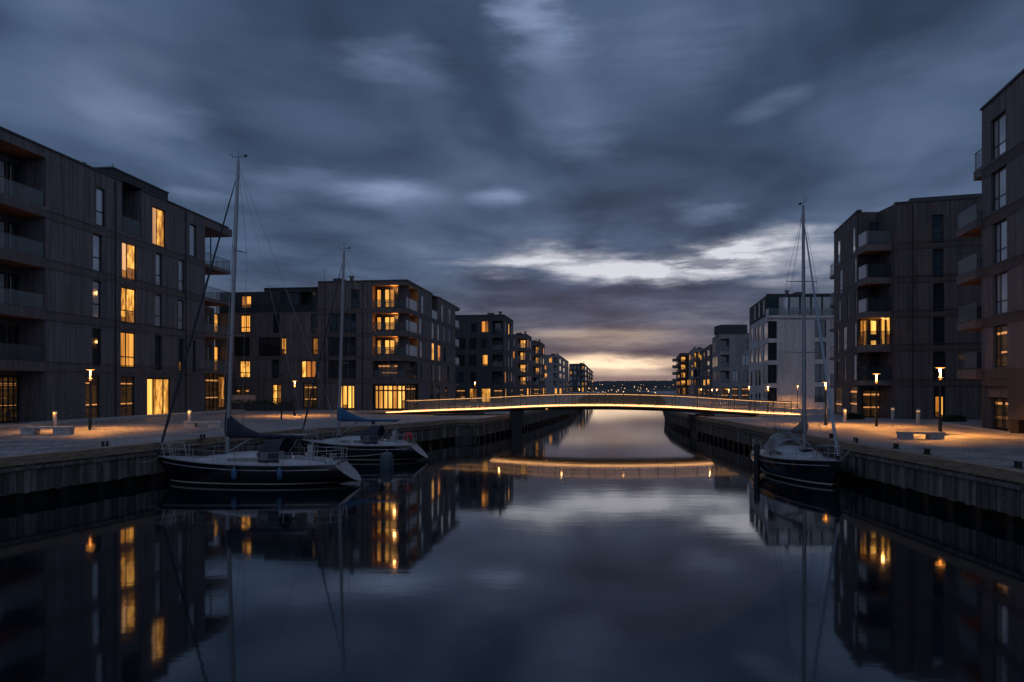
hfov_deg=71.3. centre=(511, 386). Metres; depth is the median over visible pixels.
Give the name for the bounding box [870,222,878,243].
window
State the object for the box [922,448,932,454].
mooring bollard
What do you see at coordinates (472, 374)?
window
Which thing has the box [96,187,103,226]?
window
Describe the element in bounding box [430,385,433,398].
window
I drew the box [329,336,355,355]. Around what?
window
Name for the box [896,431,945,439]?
bench
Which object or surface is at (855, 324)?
window
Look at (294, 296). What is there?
window
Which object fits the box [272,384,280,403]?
window
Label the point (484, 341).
window
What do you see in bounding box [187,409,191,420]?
bollard light
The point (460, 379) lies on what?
window
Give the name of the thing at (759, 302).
window
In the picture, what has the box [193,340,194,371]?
window
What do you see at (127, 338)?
window
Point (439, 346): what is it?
window
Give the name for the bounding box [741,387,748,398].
window
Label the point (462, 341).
window
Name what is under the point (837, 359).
window
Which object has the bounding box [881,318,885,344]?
window
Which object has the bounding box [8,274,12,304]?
window
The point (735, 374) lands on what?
window
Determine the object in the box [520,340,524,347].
window
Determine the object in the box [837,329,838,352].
window
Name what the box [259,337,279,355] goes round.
window
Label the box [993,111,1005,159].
window
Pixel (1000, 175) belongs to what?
window
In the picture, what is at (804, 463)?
sailing yacht
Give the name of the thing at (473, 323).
window
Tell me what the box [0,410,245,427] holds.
pavement
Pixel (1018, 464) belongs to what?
mooring bollard
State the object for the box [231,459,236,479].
fender
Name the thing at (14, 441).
quay paving
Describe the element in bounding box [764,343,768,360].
window
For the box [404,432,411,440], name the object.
lifebuoy
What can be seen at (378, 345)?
window
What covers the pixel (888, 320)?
window
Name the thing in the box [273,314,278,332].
window
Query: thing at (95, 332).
window
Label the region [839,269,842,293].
window
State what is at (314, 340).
window
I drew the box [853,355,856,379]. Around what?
window
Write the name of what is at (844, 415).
bollard light
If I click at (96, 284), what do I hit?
window
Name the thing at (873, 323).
window
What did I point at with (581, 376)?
apartment building
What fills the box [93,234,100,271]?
window
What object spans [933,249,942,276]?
window
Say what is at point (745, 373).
window
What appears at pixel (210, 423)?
bench
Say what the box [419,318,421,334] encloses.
window
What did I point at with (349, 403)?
window
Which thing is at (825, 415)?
street lamp
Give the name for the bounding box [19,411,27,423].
cafe chair
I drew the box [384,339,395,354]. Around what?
window
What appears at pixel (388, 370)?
window
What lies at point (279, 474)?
fender
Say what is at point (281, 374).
unlit post
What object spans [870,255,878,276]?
window
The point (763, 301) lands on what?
window
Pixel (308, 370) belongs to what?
window
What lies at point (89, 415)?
street lamp
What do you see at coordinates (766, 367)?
window
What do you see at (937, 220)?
window
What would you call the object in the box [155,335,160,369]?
window
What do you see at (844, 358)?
window
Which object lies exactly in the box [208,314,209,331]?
window
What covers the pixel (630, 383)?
hills
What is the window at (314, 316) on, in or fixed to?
in the apartment building at (424, 341)
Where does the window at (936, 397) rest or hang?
in the apartment building at (899, 290)
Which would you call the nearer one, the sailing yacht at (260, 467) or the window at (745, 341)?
the sailing yacht at (260, 467)
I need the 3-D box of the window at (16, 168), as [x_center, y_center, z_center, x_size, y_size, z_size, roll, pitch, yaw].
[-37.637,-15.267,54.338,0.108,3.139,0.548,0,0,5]
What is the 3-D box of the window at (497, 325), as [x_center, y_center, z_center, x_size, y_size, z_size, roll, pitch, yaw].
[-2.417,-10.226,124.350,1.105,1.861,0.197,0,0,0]
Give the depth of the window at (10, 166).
53.67 m
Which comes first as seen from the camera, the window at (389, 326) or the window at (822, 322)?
the window at (389, 326)
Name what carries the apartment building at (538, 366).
on the quay paving at (14, 441)
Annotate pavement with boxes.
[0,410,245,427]
[942,423,1023,434]
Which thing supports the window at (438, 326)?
in the apartment building at (424, 341)
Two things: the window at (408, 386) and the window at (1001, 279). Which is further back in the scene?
the window at (408, 386)
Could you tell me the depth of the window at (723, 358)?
145.25 m
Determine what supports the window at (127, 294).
in the apartment building at (104, 271)
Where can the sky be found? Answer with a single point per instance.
(621, 181)
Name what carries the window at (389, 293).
in the apartment building at (424, 341)
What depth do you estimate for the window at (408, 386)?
84.15 m
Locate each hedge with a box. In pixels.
[847,413,864,419]
[941,415,967,421]
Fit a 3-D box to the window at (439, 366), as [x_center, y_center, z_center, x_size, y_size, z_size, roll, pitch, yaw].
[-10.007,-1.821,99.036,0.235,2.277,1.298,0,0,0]
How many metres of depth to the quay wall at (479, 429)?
63.92 m
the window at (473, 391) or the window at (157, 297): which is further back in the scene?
the window at (473, 391)
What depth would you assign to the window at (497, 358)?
124.36 m
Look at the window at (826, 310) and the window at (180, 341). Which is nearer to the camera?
the window at (180, 341)
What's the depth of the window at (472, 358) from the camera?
123.79 m
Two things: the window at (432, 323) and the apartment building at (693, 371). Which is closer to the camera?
the window at (432, 323)
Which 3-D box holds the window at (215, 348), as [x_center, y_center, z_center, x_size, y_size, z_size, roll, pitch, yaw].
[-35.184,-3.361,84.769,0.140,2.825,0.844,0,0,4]
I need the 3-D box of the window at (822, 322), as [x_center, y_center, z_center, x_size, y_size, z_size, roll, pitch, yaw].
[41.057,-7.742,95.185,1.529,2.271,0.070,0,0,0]
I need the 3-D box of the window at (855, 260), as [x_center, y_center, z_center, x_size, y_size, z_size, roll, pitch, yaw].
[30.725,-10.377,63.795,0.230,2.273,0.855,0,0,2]
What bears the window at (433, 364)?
in the apartment building at (424, 341)
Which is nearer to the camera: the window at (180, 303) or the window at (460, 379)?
the window at (180, 303)
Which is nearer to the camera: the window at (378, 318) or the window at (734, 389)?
the window at (378, 318)
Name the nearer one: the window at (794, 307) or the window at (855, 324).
the window at (855, 324)
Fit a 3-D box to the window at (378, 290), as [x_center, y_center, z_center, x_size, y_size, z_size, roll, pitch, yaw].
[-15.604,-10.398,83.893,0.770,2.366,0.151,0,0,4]
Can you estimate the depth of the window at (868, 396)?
63.07 m
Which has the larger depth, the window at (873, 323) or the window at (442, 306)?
the window at (442, 306)
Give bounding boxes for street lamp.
[85,368,95,429]
[292,380,296,415]
[823,381,826,424]
[871,373,880,425]
[934,366,946,431]
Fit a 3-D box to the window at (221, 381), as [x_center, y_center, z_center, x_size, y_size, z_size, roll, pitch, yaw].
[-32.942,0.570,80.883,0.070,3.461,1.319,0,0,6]
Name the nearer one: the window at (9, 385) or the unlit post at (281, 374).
the window at (9, 385)
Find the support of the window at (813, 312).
in the apartment building at (767, 324)
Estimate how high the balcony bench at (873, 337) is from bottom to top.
0.947 m
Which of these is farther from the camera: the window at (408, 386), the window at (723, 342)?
the window at (723, 342)
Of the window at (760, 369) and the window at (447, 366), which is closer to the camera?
the window at (760, 369)
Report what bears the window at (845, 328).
in the apartment building at (899, 290)
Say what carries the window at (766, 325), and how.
in the apartment building at (767, 324)
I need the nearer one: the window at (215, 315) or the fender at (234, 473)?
the fender at (234, 473)
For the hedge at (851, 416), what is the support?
on the quay paving at (991, 447)
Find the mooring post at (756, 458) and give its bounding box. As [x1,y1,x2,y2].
[754,443,759,473]
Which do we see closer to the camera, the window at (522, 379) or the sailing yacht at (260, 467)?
the sailing yacht at (260, 467)
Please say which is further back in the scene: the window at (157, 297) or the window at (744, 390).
the window at (744, 390)
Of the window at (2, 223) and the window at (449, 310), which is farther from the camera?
the window at (449, 310)
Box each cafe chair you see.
[6,411,13,423]
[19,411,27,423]
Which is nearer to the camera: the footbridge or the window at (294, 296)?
the footbridge
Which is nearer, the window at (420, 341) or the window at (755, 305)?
the window at (420, 341)
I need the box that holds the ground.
[592,389,675,390]
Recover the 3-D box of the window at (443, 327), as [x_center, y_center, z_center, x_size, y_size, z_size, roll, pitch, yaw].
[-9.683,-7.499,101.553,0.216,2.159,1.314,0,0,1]
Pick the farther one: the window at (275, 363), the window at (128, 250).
the window at (275, 363)
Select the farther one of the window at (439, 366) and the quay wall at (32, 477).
the window at (439, 366)
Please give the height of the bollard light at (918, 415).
1.060 m
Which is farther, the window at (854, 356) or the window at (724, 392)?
the window at (724, 392)
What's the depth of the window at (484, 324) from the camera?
123.53 m
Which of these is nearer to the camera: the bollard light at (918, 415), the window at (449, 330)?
the bollard light at (918, 415)
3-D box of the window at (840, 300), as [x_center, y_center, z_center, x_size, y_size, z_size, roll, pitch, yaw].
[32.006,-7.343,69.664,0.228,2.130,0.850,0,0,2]
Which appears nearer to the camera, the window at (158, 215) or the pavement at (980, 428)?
the pavement at (980, 428)
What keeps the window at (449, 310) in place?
in the apartment building at (424, 341)
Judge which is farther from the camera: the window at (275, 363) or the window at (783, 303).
the window at (783, 303)
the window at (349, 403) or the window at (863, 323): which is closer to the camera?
the window at (863, 323)
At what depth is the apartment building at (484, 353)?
123.73 m
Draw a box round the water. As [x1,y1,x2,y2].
[0,396,1023,681]
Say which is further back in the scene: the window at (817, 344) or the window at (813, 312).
the window at (813, 312)
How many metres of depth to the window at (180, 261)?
72.43 m
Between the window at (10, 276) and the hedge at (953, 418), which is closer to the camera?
the window at (10, 276)
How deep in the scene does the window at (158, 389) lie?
68.66 m
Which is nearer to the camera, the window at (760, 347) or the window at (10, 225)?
the window at (10, 225)
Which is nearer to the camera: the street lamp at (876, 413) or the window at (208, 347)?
the street lamp at (876, 413)
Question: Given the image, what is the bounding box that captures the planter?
[223,399,293,410]
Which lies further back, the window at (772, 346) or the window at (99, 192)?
the window at (772, 346)
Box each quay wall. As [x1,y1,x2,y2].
[0,419,455,505]
[455,400,577,441]
[664,401,1023,528]
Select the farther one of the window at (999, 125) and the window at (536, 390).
the window at (536, 390)
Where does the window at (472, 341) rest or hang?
in the apartment building at (484, 353)
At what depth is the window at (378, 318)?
83.88 m
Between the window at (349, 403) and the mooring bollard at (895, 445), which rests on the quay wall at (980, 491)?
the mooring bollard at (895, 445)
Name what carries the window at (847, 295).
in the apartment building at (899, 290)
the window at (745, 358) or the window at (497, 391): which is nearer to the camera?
the window at (497, 391)
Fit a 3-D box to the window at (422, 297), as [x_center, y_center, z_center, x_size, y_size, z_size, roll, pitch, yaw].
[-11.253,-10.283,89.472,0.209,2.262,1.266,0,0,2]
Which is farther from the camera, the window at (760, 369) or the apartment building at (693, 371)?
the apartment building at (693, 371)
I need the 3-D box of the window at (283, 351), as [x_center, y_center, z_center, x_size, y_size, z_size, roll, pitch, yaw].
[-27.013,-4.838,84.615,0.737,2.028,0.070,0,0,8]
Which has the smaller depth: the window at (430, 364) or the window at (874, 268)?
the window at (874, 268)
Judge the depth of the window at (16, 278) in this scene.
54.17 m
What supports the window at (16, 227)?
in the apartment building at (104, 271)
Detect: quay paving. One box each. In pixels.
[0,391,602,456]
[639,391,1023,469]
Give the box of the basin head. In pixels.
[584,391,659,401]
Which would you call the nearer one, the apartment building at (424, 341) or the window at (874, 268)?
the window at (874, 268)
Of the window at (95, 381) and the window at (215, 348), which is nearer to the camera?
the window at (95, 381)
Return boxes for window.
[0,159,5,193]
[0,220,5,248]
[0,272,5,303]
[0,325,5,359]
[0,376,18,422]
[8,162,12,195]
[8,222,12,249]
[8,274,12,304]
[8,326,12,359]
[14,165,18,197]
[14,224,18,251]
[14,275,18,305]
[14,327,18,359]
[86,375,98,417]
[92,328,99,365]
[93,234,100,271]
[93,280,99,318]
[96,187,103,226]
[121,286,134,324]
[121,331,134,367]
[121,376,133,415]
[122,242,134,280]
[147,377,169,414]
[152,206,164,247]
[155,294,160,327]
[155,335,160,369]
[156,253,160,286]
[178,300,182,330]
[178,338,182,370]
[179,260,182,292]
[190,224,194,256]
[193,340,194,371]
[205,374,224,410]
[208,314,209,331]
[208,347,209,369]
[214,314,217,331]
[214,347,217,369]
[218,377,224,406]
[234,337,249,355]
[235,387,248,394]
[240,360,249,377]
[241,315,249,332]
[242,296,250,307]
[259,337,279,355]
[272,360,278,377]
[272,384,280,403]
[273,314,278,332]
[281,292,298,308]
[281,338,285,354]
[301,360,315,377]
[303,383,316,407]
[312,292,317,308]
[312,314,317,332]
[312,338,317,354]
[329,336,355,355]
[329,360,355,378]
[330,313,355,332]
[338,384,354,409]
[352,289,359,307]
[374,384,405,409]
[376,288,381,307]
[376,316,381,330]
[376,339,381,354]
[378,363,397,377]
[384,288,395,307]
[384,316,395,330]
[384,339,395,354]
[406,384,410,409]
[411,384,415,408]
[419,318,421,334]
[420,341,421,357]
[421,295,423,313]
[430,364,431,381]
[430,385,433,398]
[432,323,433,338]
[432,343,433,360]
[433,364,434,381]
[437,324,439,340]
[437,386,439,397]
[438,345,440,361]
[439,366,440,381]
[441,304,443,321]
[443,327,444,341]
[443,347,445,361]
[447,366,448,381]
[448,308,450,324]
[448,327,450,342]
[456,388,464,401]
[457,338,465,348]
[458,355,464,365]
[458,372,462,382]
[469,338,475,348]
[469,355,475,365]
[470,372,475,382]
[470,388,476,401]
[471,321,476,331]
[481,321,488,331]
[481,338,488,348]
[482,355,487,365]
[482,388,490,401]
[494,388,502,401]
[495,323,500,332]
[495,340,500,349]
[495,356,500,366]
[495,373,500,383]
[519,388,523,397]
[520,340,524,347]
[520,352,524,359]
[520,365,524,371]
[520,377,524,384]
[534,388,538,396]
[721,340,725,350]
[721,356,725,366]
[721,372,725,382]
[721,387,728,399]
[732,371,738,381]
[732,387,737,398]
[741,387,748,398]
[742,355,748,365]
[743,339,747,349]
[743,371,747,381]
[754,305,755,320]
[758,302,759,317]
[759,325,760,340]
[759,347,760,362]
[759,369,760,385]
[762,298,764,315]
[764,321,768,339]
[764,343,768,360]
[764,365,768,382]
[764,388,768,402]
[767,297,777,314]
[769,321,776,337]
[769,343,776,359]
[769,365,776,382]
[769,388,776,402]
[778,297,788,314]
[789,297,799,314]
[800,297,810,314]
[811,296,821,314]
[815,320,825,336]
[815,342,825,358]
[815,364,824,381]
[815,387,824,401]
[822,296,832,314]
[836,388,841,413]
[837,240,839,265]
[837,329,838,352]
[837,359,838,381]
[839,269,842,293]
[839,300,840,322]
[843,327,846,350]
[843,357,845,379]
[847,295,848,319]
[850,387,856,412]
[852,227,854,254]
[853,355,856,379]
[854,257,856,283]
[854,322,856,345]
[855,290,856,315]
[860,320,866,345]
[862,390,878,416]
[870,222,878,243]
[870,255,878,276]
[870,288,878,310]
[870,320,876,344]
[870,355,878,379]
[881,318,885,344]
[886,317,890,344]
[932,215,942,242]
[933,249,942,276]
[933,283,943,311]
[933,317,943,344]
[933,352,944,378]
[934,386,944,416]
[935,396,943,416]
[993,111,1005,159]
[994,165,1005,210]
[994,398,1007,429]
[995,219,1006,262]
[996,272,1006,314]
[996,325,1006,366]
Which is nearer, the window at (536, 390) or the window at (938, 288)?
the window at (938, 288)
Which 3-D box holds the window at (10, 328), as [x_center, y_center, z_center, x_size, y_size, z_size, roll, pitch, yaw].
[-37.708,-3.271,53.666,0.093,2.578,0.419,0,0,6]
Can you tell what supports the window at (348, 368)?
in the apartment building at (424, 341)
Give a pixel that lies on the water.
(612, 546)
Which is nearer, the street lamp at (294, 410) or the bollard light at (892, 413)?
the bollard light at (892, 413)
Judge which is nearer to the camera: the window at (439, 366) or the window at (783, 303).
the window at (783, 303)
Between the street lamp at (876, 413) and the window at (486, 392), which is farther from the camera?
the window at (486, 392)
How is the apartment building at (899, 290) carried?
on the quay paving at (991, 447)
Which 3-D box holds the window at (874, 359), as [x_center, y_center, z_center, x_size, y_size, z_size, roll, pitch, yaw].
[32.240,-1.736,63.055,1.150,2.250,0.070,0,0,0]
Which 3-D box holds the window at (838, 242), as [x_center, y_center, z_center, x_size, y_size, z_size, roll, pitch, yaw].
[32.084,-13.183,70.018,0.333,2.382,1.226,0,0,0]
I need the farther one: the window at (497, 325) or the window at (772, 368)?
the window at (497, 325)
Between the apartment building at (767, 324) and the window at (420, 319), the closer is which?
the window at (420, 319)
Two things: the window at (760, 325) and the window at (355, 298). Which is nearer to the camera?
the window at (355, 298)
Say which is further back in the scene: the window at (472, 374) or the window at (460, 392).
the window at (460, 392)
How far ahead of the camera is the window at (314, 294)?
85.06 m
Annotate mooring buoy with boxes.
[379,449,393,467]
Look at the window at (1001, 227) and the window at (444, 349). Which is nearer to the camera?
the window at (1001, 227)
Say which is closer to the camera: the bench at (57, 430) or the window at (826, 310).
the bench at (57, 430)
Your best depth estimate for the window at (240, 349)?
85.33 m
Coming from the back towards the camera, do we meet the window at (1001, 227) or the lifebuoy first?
the window at (1001, 227)
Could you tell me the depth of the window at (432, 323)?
95.12 m
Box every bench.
[19,426,74,434]
[183,421,223,426]
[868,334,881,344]
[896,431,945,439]
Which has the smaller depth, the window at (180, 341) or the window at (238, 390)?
the window at (180, 341)
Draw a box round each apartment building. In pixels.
[0,126,231,423]
[215,275,459,409]
[455,307,513,402]
[513,331,531,398]
[532,339,544,396]
[545,353,568,393]
[569,362,592,391]
[672,353,687,393]
[688,346,703,394]
[699,344,711,396]
[712,325,748,399]
[749,290,833,406]
[830,193,981,419]
[957,69,1023,430]
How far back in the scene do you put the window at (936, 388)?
59.60 m
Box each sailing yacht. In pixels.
[154,154,360,486]
[299,247,427,461]
[751,198,842,486]
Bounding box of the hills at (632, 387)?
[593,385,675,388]
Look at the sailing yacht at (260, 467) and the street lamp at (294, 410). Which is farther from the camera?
the street lamp at (294, 410)
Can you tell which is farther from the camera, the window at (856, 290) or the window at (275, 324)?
the window at (275, 324)
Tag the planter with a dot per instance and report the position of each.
(264, 406)
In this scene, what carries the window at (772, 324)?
in the apartment building at (767, 324)
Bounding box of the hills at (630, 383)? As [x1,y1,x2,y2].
[593,380,675,385]
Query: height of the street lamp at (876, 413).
3.676 m
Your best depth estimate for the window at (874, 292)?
63.07 m
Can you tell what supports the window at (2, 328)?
in the apartment building at (104, 271)
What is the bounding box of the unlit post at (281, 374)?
[280,373,282,419]
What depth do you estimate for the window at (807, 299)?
96.33 m
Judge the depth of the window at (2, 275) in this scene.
52.94 m
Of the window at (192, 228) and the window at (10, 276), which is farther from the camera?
the window at (192, 228)
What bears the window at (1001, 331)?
in the apartment building at (998, 228)
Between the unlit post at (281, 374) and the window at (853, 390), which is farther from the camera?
the window at (853, 390)
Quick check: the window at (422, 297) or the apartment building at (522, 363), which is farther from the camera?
the apartment building at (522, 363)
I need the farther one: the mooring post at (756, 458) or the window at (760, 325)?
the window at (760, 325)
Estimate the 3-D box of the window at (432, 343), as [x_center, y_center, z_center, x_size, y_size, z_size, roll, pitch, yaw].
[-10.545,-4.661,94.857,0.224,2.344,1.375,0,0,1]
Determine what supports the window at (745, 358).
in the apartment building at (730, 357)
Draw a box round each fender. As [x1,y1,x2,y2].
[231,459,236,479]
[277,466,282,479]
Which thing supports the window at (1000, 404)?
in the apartment building at (998, 228)
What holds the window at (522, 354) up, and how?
in the apartment building at (522, 363)
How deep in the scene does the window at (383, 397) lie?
82.96 m
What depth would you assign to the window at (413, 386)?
86.21 m
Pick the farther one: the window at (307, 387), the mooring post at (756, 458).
the window at (307, 387)
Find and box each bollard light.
[53,410,56,425]
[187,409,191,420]
[843,408,846,421]
[891,407,894,419]
[916,409,920,422]
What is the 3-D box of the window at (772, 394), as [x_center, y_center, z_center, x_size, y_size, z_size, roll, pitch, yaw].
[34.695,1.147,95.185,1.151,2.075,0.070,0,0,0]
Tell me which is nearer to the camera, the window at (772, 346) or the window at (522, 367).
the window at (772, 346)
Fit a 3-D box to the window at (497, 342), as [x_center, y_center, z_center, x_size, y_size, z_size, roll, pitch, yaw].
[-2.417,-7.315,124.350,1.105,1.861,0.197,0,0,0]
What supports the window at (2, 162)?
in the apartment building at (104, 271)
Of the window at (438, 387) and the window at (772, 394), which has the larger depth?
the window at (438, 387)
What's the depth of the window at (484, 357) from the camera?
123.52 m
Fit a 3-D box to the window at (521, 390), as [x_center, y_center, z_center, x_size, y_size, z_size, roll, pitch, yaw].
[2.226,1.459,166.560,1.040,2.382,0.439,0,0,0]
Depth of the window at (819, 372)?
95.19 m
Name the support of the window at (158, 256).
in the apartment building at (104, 271)
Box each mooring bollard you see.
[99,441,110,446]
[893,443,899,448]
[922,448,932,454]
[1013,461,1023,468]
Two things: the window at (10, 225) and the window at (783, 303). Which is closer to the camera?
the window at (10, 225)
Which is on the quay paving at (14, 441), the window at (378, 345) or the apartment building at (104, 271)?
the apartment building at (104, 271)
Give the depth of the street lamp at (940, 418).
40.45 m
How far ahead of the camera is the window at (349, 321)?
83.62 m
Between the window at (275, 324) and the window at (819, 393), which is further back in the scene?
the window at (819, 393)
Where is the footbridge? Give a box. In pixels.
[356,393,801,435]
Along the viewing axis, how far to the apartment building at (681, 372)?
259.24 m
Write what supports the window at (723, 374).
in the apartment building at (730, 357)
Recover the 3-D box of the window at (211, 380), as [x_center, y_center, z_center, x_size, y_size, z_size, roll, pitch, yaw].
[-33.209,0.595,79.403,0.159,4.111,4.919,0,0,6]
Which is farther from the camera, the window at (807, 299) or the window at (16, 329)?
the window at (807, 299)
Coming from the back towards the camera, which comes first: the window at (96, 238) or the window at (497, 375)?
the window at (497, 375)
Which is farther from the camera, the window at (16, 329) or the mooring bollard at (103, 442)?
the window at (16, 329)
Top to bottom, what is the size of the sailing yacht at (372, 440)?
13.951 m
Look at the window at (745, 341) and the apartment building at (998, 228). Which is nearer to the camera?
the apartment building at (998, 228)
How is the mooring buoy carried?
on the water
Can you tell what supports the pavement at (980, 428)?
on the quay paving at (991, 447)
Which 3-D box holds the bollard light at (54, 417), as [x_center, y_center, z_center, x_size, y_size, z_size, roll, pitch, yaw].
[-31.998,2.170,49.979,0.320,1.060,0.312,0,0,0]
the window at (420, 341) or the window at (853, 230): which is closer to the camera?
the window at (853, 230)
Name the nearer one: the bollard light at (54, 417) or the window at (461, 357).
the bollard light at (54, 417)
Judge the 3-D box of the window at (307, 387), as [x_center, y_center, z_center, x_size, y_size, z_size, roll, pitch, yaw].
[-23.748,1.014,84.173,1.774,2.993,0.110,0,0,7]
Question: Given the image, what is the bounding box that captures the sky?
[0,0,1023,380]
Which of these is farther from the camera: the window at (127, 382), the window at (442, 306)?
the window at (442, 306)
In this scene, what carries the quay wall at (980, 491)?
in the water
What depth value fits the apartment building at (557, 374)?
251.53 m
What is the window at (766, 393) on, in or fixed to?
in the apartment building at (767, 324)
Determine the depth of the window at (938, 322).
59.60 m
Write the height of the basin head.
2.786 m
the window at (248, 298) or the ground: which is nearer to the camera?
the window at (248, 298)
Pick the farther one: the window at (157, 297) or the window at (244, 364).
the window at (244, 364)
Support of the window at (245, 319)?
in the apartment building at (424, 341)
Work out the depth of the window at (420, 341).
88.78 m
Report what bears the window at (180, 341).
in the apartment building at (104, 271)
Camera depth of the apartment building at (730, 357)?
144.15 m
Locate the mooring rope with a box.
[339,452,391,456]
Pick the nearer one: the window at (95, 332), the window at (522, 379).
the window at (95, 332)
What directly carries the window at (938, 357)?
in the apartment building at (899, 290)
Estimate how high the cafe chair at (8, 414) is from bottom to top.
0.850 m
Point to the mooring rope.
(364, 455)
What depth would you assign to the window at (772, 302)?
96.52 m
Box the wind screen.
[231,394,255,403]
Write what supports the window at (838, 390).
in the apartment building at (899, 290)

